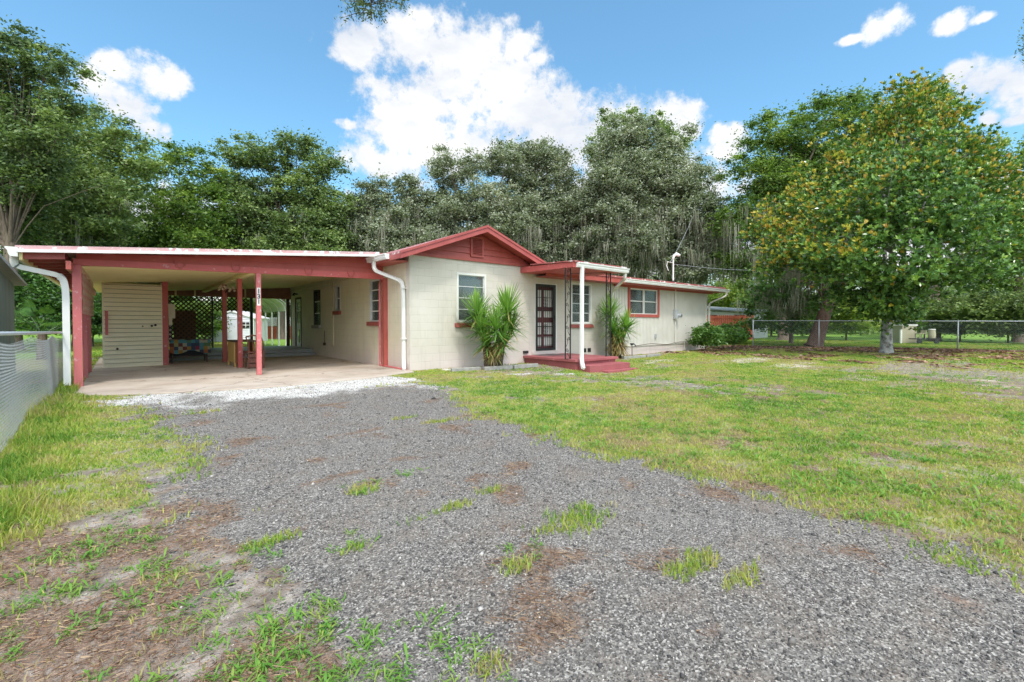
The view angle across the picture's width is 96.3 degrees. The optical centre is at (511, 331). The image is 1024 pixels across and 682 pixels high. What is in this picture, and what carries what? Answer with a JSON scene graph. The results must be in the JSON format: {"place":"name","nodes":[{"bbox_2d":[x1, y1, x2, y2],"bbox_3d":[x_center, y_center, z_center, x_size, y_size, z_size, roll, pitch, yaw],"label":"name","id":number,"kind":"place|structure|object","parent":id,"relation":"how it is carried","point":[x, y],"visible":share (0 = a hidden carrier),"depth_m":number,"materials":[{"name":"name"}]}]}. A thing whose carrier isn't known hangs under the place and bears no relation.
{"place":"outdoors","nodes":[
{"label":"outdoors","id":0,"kind":"place"},
{"bbox_2d":[334,0,412,27],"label":"tree bough","id":1,"kind":"object","parent":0,"point":[360,3],"visible":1,"depth_m":7.98,"materials":[{"name":"green plant"}]},
{"bbox_2d":[0,329,1023,681],"bbox_3d":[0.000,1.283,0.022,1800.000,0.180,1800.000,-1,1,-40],"label":"lawn ground","id":2,"kind":"structure","parent":0,"point":[232,609],"depth_m":2.73,"materials":[{"name":"green plant"}]},
{"bbox_2d":[0,254,26,382],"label":"tin shed","id":3,"kind":"structure","parent":2,"relation":"on","point":[10,277],"depth_m":9.80,"materials":[{"name":"metal"}]},
{"bbox_2d":[0,241,50,334],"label":"shrub","id":4,"kind":"object","parent":2,"relation":"on","point":[1,253],"visible":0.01,"depth_m":23.54,"materials":[{"name":"green plant"}]},
{"bbox_2d":[0,330,70,451],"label":"chain link fence","id":5,"kind":"object","parent":2,"relation":"on","point":[51,352],"visible":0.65,"depth_m":5.55,"materials":[{"name":"metal"}]},
{"bbox_2d":[15,298,82,359],"bbox_3d":[-15.799,-0.106,15.504,2.184,2.111,2.423,0,1,14],"label":"palmetto","id":6,"kind":"object","parent":2,"relation":"on","point":[23,312],"visible":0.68,"depth_m":15.36,"materials":[{"name":"green plant"}]},
{"bbox_2d":[4,253,101,345],"bbox_3d":[-20.321,-1.304,20.029,6.251,4.348,4.778,-1,1,-40],"label":"shrub","id":7,"kind":"object","parent":2,"relation":"on","point":[39,291],"visible":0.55,"depth_m":19.30,"materials":[{"name":"green plant"}]},
{"bbox_2d":[34,293,101,345],"bbox_3d":[-21.913,-0.939,24.030,3.823,3.478,5.001,1,1,27],"label":"shrub","id":8,"kind":"object","parent":2,"relation":"on","point":[97,326],"visible":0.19,"depth_m":23.63,"materials":[{"name":"green plant"}]},
{"bbox_2d":[0,14,140,350],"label":"oak tree","id":9,"kind":"object","parent":2,"relation":"on","point":[36,161],"visible":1,"depth_m":20.71,"materials":[{"name":"green plant"}]},
{"bbox_2d":[0,83,196,344],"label":"oak tree","id":10,"kind":"object","parent":2,"relation":"on","point":[100,221],"visible":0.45,"depth_m":26.10,"materials":[{"name":"green plant"}]},
{"bbox_2d":[106,129,255,338],"bbox_3d":[-25.008,-6.794,32.610,13.606,14.887,8.807,0,1,16],"label":"oak tree","id":11,"kind":"object","parent":2,"relation":"on","point":[178,225],"visible":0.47,"depth_m":31.97,"materials":[{"name":"green plant"}]},
{"bbox_2d":[171,301,196,331],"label":"shrub","id":12,"kind":"object","parent":2,"relation":"on","point":[178,309],"visible":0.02,"depth_m":39.07,"materials":[{"name":"green plant"}]},
{"bbox_2d":[185,297,234,337],"bbox_3d":[-19.372,-0.801,29.034,3.146,3.029,2.920,-1,1,-40],"label":"shrub","id":13,"kind":"object","parent":2,"relation":"on","point":[217,324],"visible":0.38,"depth_m":28.79,"materials":[{"name":"green plant"}]},
{"bbox_2d":[168,295,285,345],"bbox_3d":[-14.834,-0.658,23.207,5.260,2.905,5.200,-1,1,-40],"label":"metal canopy","id":14,"kind":"object","parent":2,"relation":"on","point":[273,305],"visible":0.23,"depth_m":24.53,"materials":[{"name":"white metal"}]},
{"bbox_2d":[210,310,269,341],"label":"garden shed","id":15,"kind":"structure","parent":2,"relation":"on","point":[232,317],"depth_m":30.55,"materials":[{"name":"white"}]},
{"bbox_2d":[216,319,221,341],"bbox_3d":[-19.219,-0.070,30.360,0.700,1.500,0.026,0,1,-8],"label":"door","id":16,"kind":"structure","parent":15,"relation":"in","point":[218,338],"depth_m":30.34,"materials":[{"name":"white"}]},
{"bbox_2d":[228,319,236,339],"bbox_3d":[-18.487,-0.072,30.463,0.700,1.500,0.026,0,1,-8],"label":"door","id":17,"kind":"structure","parent":15,"relation":"in","point":[232,335],"depth_m":30.44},
{"bbox_2d":[243,322,248,327],"bbox_3d":[-17.723,-0.443,30.558,0.420,0.380,0.037,0,1,-8],"label":"window","id":18,"kind":"structure","parent":15,"relation":"in","point":[245,324],"depth_m":30.55,"materials":[{"name":"black metal"}]},
{"bbox_2d":[78,355,413,395],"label":"carport slab","id":19,"kind":"structure","parent":2,"relation":"on","point":[187,376],"depth_m":10.48,"materials":[{"name":"concrete"}]},
{"bbox_2d":[170,353,207,362],"bbox_3d":[-9.968,0.599,14.164,0.940,0.672,0.520,-1,1,-40],"label":"table","id":20,"kind":"object","parent":19,"relation":"on","point":[204,355],"visible":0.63,"depth_m":14.04,"materials":[{"name":"brown wood"}]},
{"bbox_2d":[175,350,202,355],"bbox_3d":[-9.915,0.612,14.101,0.740,0.215,0.175,-1,1,-40],"label":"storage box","id":21,"kind":"object","parent":20,"relation":"on","point":[191,352],"visible":0.58,"depth_m":14.06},
{"bbox_2d":[169,339,210,353],"bbox_3d":[-9.926,0.457,14.128,1.028,0.459,0.568,-1,1,-40],"label":"patchwork quilt","id":22,"kind":"object","parent":20,"relation":"on","point":[178,346],"visible":0.98,"depth_m":13.94,"materials":[{"name":"fabric"}]},
{"bbox_2d":[227,339,255,366],"bbox_3d":[-7.663,0.596,13.024,0.580,0.717,1.080,-1,1,-40],"label":"desk","id":23,"kind":"object","parent":19,"relation":"on","point":[232,352],"visible":0.62,"depth_m":12.73,"materials":[{"name":"brown wood"}]},
{"bbox_2d":[244,335,264,368],"bbox_3d":[-6.854,0.519,12.196,0.493,0.900,0.548,-1,1,-40],"label":"chair","id":24,"kind":"object","parent":19,"relation":"on","point":[251,361],"visible":0.78,"depth_m":12.07,"materials":[{"name":"brown wood"}]},
{"bbox_2d":[219,297,276,326],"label":"shrub","id":25,"kind":"object","parent":2,"relation":"on","point":[254,308],"visible":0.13,"depth_m":38.86,"materials":[{"name":"green plant"}]},
{"bbox_2d":[261,308,276,326],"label":"shrub","id":26,"kind":"object","parent":2,"relation":"on","point":[275,314],"visible":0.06,"depth_m":40.00,"materials":[{"name":"green plant"}]},
{"bbox_2d":[268,326,290,338],"bbox_3d":[-19.050,0.090,36.427,3.855,1.048,0.145,0,1,15],"label":"board fence","id":27,"kind":"object","parent":2,"relation":"on","point":[274,332],"visible":0.18,"depth_m":36.43,"materials":[{"name":"brown wood"}]},
{"bbox_2d":[268,317,290,325],"bbox_3d":[-19.107,-0.799,36.590,3.831,0.701,0.012,0,1,15],"label":"trellis","id":28,"kind":"object","parent":27,"relation":"attached to","point":[275,321],"visible":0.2,"depth_m":36.54,"materials":[{"name":"white paint"}]},
{"bbox_2d":[195,126,370,338],"bbox_3d":[-17.816,-7.788,35.656,15.052,16.770,8.386,0,1,12],"label":"oak tree","id":29,"kind":"object","parent":2,"relation":"on","point":[317,222],"visible":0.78,"depth_m":34.93,"materials":[{"name":"green plant"}]},
{"bbox_2d":[4,225,729,387],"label":"house","id":30,"kind":"structure","parent":2,"relation":"on","point":[400,309],"depth_m":12.94,"materials":[{"name":"beige paint"}]},
{"bbox_2d":[218,286,235,292],"bbox_3d":[-8.803,-1.318,14.157,0.482,0.230,0.136,-1,1,-40],"label":"flower bunch","id":31,"kind":"object","parent":30,"relation":"hanging from","point":[228,288],"visible":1,"depth_m":14.18,"materials":[{"name":"brown plant"}]},
{"bbox_2d":[296,299,300,345],"bbox_3d":[-8.849,-0.371,19.089,0.042,1.955,0.700,-1,1,-40],"label":"storm door","id":32,"kind":"structure","parent":30,"relation":"in","point":[298,319],"depth_m":19.15,"materials":[{"name":"white paint"}]},
{"bbox_2d":[311,290,320,327],"bbox_3d":[-7.316,-0.851,17.220,0.170,1.440,0.870,-1,1,-40],"label":"window","id":33,"kind":"structure","parent":30,"relation":"in","point":[316,293],"depth_m":17.37,"materials":[{"name":"black glass"}]},
{"bbox_2d":[332,285,340,314],"bbox_3d":[-5.903,-1.072,15.550,0.170,0.980,0.600,-1,1,-40],"label":"window","id":34,"kind":"structure","parent":30,"relation":"in","point":[337,311],"depth_m":15.67,"materials":[{"name":"grey metal"}]},
{"bbox_2d":[366,279,381,325],"bbox_3d":[-3.960,-0.842,13.261,0.170,1.340,0.850,-1,1,-40],"label":"window","id":35,"kind":"structure","parent":30,"relation":"in","point":[373,284],"depth_m":13.41,"materials":[{"name":"grey metal"}]},
{"bbox_2d":[455,272,485,326],"bbox_3d":[-1.148,-0.881,12.921,1.120,1.510,0.164,-1,1,-40],"label":"window","id":36,"kind":"structure","parent":30,"relation":"in","point":[483,287],"depth_m":12.78,"materials":[{"name":"white paint"}]},
{"bbox_2d":[538,286,552,347],"bbox_3d":[1.008,-0.465,14.894,0.890,2.110,0.055,-1,1,-40],"label":"inner door","id":37,"kind":"structure","parent":30,"relation":"in","point":[550,319],"depth_m":14.98,"materials":[{"name":"wood"}]},
{"bbox_2d":[536,284,555,350],"bbox_3d":[1.098,-0.463,14.787,0.890,2.110,0.065,-1,1,-40],"label":"security door","id":38,"kind":"structure","parent":30,"relation":"in","point":[540,285],"depth_m":14.77,"materials":[{"name":"black metal"}]},
{"bbox_2d":[571,282,593,327],"bbox_3d":[2.398,-0.913,15.929,1.180,1.550,0.164,-1,1,-40],"label":"window","id":39,"kind":"structure","parent":30,"relation":"in","point":[575,287],"depth_m":15.93,"materials":[{"name":"white glass"}]},
{"bbox_2d":[628,287,659,316],"bbox_3d":[5.258,-1.200,18.319,2.140,1.240,0.090,-1,1,-40],"label":"window","id":40,"kind":"structure","parent":30,"relation":"in","point":[646,302],"depth_m":18.32,"materials":[{"name":"red paint"}]},
{"bbox_2d":[674,264,993,286],"bbox_3d":[23.341,-3.694,30.883,34.959,1.213,5.814,0,1,-20],"label":"overhead wire","id":41,"kind":"object","parent":30,"relation":"attached to","point":[732,269],"visible":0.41,"depth_m":25.43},
{"bbox_2d":[336,162,471,252],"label":"live oak","id":42,"kind":"object","parent":2,"relation":"on","point":[392,228],"visible":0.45,"depth_m":36.69,"materials":[{"name":"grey plant"}]},
{"bbox_2d":[0,385,895,681],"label":"pine needles","id":43,"kind":"object","parent":2,"relation":"on","point":[162,607],"visible":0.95,"depth_m":2.00,"materials":[{"name":"brown plant"}]},
{"bbox_2d":[451,367,480,371],"bbox_3d":[-1.176,0.966,11.687,0.809,0.110,0.110,-1,1,-32],"label":"edging stone","id":44,"kind":"object","parent":2,"relation":"on","point":[463,369],"visible":0.71,"depth_m":11.64,"materials":[{"name":"grey concrete"}]},
{"bbox_2d":[408,136,555,254],"bbox_3d":[-2.722,-7.930,37.109,12.585,17.002,9.184,0,1,-2],"label":"live oak","id":45,"kind":"object","parent":2,"relation":"on","point":[497,213],"visible":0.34,"depth_m":36.64,"materials":[{"name":"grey plant"}]},
{"bbox_2d":[456,282,531,366],"bbox_3d":[-0.500,-0.175,12.459,2.176,2.452,2.192,-1,1,-40],"label":"yucca","id":46,"kind":"object","parent":2,"relation":"on","point":[493,355],"visible":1,"depth_m":12.15,"materials":[{"name":"green plant"}]},
{"bbox_2d":[483,365,512,370],"bbox_3d":[-0.365,0.959,12.099,0.842,0.110,0.110,-1,1,-31],"label":"edging stone","id":47,"kind":"object","parent":2,"relation":"on","point":[489,368],"visible":0.8,"depth_m":12.03,"materials":[{"name":"grey concrete"}]},
{"bbox_2d":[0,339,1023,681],"bbox_3d":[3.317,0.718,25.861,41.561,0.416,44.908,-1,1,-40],"label":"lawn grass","id":48,"kind":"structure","parent":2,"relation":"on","point":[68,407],"depth_m":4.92,"materials":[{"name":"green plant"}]},
{"bbox_2d":[35,271,1012,334],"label":"wood","id":49,"kind":"object","parent":2,"relation":"on","point":[870,332],"depth_m":52.40,"materials":[{"name":"green plant"}]},
{"bbox_2d":[512,363,537,368],"bbox_3d":[0.372,0.950,12.645,0.900,0.110,0.110,-1,1,-42],"label":"edging stone","id":50,"kind":"object","parent":2,"relation":"on","point":[523,366],"visible":0.9,"depth_m":12.56,"materials":[{"name":"grey concrete"}]},
{"bbox_2d":[497,135,602,262],"bbox_3d":[3.427,-8.212,39.499,10.510,17.483,9.444,0,1,-5],"label":"live oak","id":51,"kind":"object","parent":2,"relation":"on","point":[563,245],"visible":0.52,"depth_m":38.14,"materials":[{"name":"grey plant"}]},
{"bbox_2d":[482,102,712,276],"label":"oak tree","id":52,"kind":"object","parent":2,"relation":"on","point":[661,121],"visible":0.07,"depth_m":41.47,"materials":[{"name":"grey plant"}]},
{"bbox_2d":[596,292,640,357],"bbox_3d":[3.640,-0.208,16.100,2.010,2.501,1.605,1,1,29],"label":"yucca","id":53,"kind":"object","parent":2,"relation":"on","point":[618,334],"visible":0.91,"depth_m":15.93,"materials":[{"name":"green plant"}]},
{"bbox_2d":[622,355,645,358],"bbox_3d":[4.276,0.889,16.080,1.108,0.110,0.110,-1,1,-34],"label":"edging stone","id":54,"kind":"object","parent":2,"relation":"on","point":[634,356],"visible":0.87,"depth_m":16.02,"materials":[{"name":"grey concrete"}]},
{"bbox_2d":[646,354,660,356],"bbox_3d":[5.170,0.877,16.805,1.003,0.110,0.110,-1,1,-45],"label":"edging stone","id":55,"kind":"object","parent":2,"relation":"on","point":[652,355],"visible":0.63,"depth_m":16.69,"materials":[{"name":"grey concrete"}]},
{"bbox_2d":[560,109,748,305],"bbox_3d":[11.541,-9.013,36.939,16.361,19.173,9.596,0,1,-2],"label":"live oak","id":56,"kind":"object","parent":2,"relation":"on","point":[636,229],"visible":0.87,"depth_m":35.80,"materials":[{"name":"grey plant"}]},
{"bbox_2d":[685,319,728,349],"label":"shrub","id":57,"kind":"object","parent":2,"relation":"on","point":[709,336],"visible":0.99,"depth_m":19.49,"materials":[{"name":"green plant"}]},
{"bbox_2d":[707,315,753,339],"bbox_3d":[15.893,-0.288,34.020,3.681,1.888,0.145,0,1,16],"label":"board fence","id":58,"kind":"object","parent":2,"relation":"on","point":[726,319],"visible":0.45,"depth_m":34.04,"materials":[{"name":"brown wood"}]},
{"bbox_2d":[717,323,752,342],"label":"shrub","id":59,"kind":"object","parent":2,"relation":"on","point":[724,326],"visible":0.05,"depth_m":26.47,"materials":[{"name":"green plant"}]},
{"bbox_2d":[721,323,750,348],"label":"shrub","id":60,"kind":"object","parent":2,"relation":"on","point":[736,335],"visible":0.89,"depth_m":20.87,"materials":[{"name":"green plant"}]},
{"bbox_2d":[707,306,767,337],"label":"outbuilding","id":61,"kind":"structure","parent":2,"relation":"on","point":[717,310],"depth_m":39.22,"materials":[{"name":"white"}]},
{"bbox_2d":[707,275,769,327],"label":"shrub","id":62,"kind":"object","parent":2,"relation":"on","point":[728,298],"visible":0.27,"depth_m":48.08,"materials":[{"name":"green plant"}]},
{"bbox_2d":[725,290,813,335],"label":"shrub","id":63,"kind":"object","parent":2,"relation":"on","point":[759,313],"visible":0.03,"depth_m":43.99,"materials":[{"name":"green plant"}]},
{"bbox_2d":[728,262,835,343],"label":"tree","id":64,"kind":"object","parent":2,"relation":"on","point":[749,305],"visible":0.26,"depth_m":27.44,"materials":[{"name":"green plant"}]},
{"bbox_2d":[691,77,912,339],"bbox_3d":[20.764,-8.579,32.955,15.198,18.445,9.903,0,1,-6],"label":"oak tree","id":65,"kind":"object","parent":2,"relation":"on","point":[774,171],"visible":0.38,"depth_m":32.47,"materials":[{"name":"green plant"}]},
{"bbox_2d":[733,231,888,346],"bbox_3d":[15.842,-2.489,24.600,7.982,6.844,5.109,0,1,4],"label":"leaning tree","id":66,"kind":"object","parent":2,"relation":"on","point":[790,297],"visible":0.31,"depth_m":24.05,"materials":[{"name":"green plant"}]},
{"bbox_2d":[793,292,834,333],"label":"shrub","id":67,"kind":"object","parent":2,"relation":"on","point":[807,321],"visible":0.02,"depth_m":41.10,"materials":[{"name":"green plant"}]},
{"bbox_2d":[661,345,1023,368],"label":"fallen leaf litter","id":68,"kind":"object","parent":2,"relation":"on","point":[950,351],"visible":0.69,"depth_m":18.92,"materials":[{"name":"brown plant"}]},
{"bbox_2d":[808,288,880,339],"bbox_3d":[23.926,-1.553,32.953,5.479,4.396,7.151,0,1,13],"label":"shrub","id":69,"kind":"object","parent":2,"relation":"on","point":[853,325],"visible":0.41,"depth_m":31.96,"materials":[{"name":"green plant"}]},
{"bbox_2d":[735,66,1023,353],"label":"magnolia tree","id":70,"kind":"object","parent":2,"relation":"on","point":[900,190],"visible":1,"depth_m":16.26,"materials":[{"name":"green plant"}]},
{"bbox_2d":[752,320,1023,349],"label":"chain link fence","id":71,"kind":"object","parent":2,"relation":"on","point":[819,331],"visible":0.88,"depth_m":22.39,"materials":[{"name":"metal"}]},
{"bbox_2d":[892,324,917,342],"bbox_3d":[23.748,0.134,27.860,1.100,1.160,0.930,0,1,0],"label":"storage tank","id":72,"kind":"object","parent":2,"relation":"on","point":[898,333],"visible":0.64,"depth_m":27.50,"materials":[{"name":"beige plastic"}]},
{"bbox_2d":[909,338,939,343],"bbox_3d":[24.253,0.551,26.992,1.400,0.315,0.520,0,1,0],"label":"flat cart","id":73,"kind":"object","parent":2,"relation":"on","point":[919,340],"visible":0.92,"depth_m":26.75,"materials":[{"name":"black metal"}]},
{"bbox_2d":[928,329,935,337],"bbox_3d":[24.703,0.114,26.994,0.361,0.550,0.370,-1,1,-40],"label":"plastic barrel","id":74,"kind":"object","parent":73,"relation":"on","point":[930,333],"visible":0.88,"depth_m":26.87,"materials":[{"name":"white paint"}]},
{"bbox_2d":[893,286,966,337],"bbox_3d":[33.893,-1.811,38.019,7.638,4.735,7.823,0,1,-1],"label":"shrub","id":75,"kind":"object","parent":2,"relation":"on","point":[945,292],"visible":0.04,"depth_m":36.55,"materials":[{"name":"green plant"}]},
{"bbox_2d":[859,66,1017,340],"bbox_3d":[29.150,-8.571,32.216,11.920,18.454,7.727,0,1,7],"label":"oak tree","id":76,"kind":"object","parent":2,"relation":"on","point":[938,335],"depth_m":31.45,"materials":[{"name":"green plant"}]},
{"bbox_2d":[915,287,1019,341],"bbox_3d":[30.408,-1.145,31.145,6.018,3.642,5.875,0,1,23],"label":"shrub","id":77,"kind":"object","parent":2,"relation":"on","point":[942,307],"visible":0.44,"depth_m":30.78,"materials":[{"name":"green plant"}]},
{"bbox_2d":[939,286,1023,342],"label":"shrub","id":78,"kind":"object","parent":2,"relation":"on","point":[985,305],"visible":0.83,"depth_m":27.72,"materials":[{"name":"green plant"}]},
{"bbox_2d":[944,132,1023,341],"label":"oak tree","id":79,"kind":"object","parent":2,"relation":"on","point":[1018,283],"visible":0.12,"depth_m":30.05,"materials":[{"name":"green plant"}]},
{"bbox_2d":[986,278,1023,337],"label":"shrub","id":80,"kind":"object","parent":2,"relation":"on","point":[1019,318],"visible":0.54,"depth_m":26.64,"materials":[{"name":"green plant"}]},
{"bbox_2d":[0,0,1023,301],"label":"sky","id":81,"kind":"structure","parent":0,"point":[457,73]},
{"bbox_2d":[60,363,1023,681],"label":"gravel driveway","id":82,"kind":"structure","parent":0,"point":[812,561],"depth_m":2.36,"materials":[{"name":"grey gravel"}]},
{"bbox_2d":[914,330,926,337],"bbox_3d":[24.048,0.150,27.020,0.410,0.484,0.350,0,1,0],"label":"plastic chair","id":83,"kind":"object","parent":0,"point":[923,331],"visible":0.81,"depth_m":26.96,"materials":[{"name":"plastic"}]},
{"bbox_2d":[1014,18,1023,64],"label":"tree bough","id":84,"kind":"object","parent":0,"point":[1019,50],"visible":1,"depth_m":10.22,"materials":[{"name":"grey plant"}]}
]}

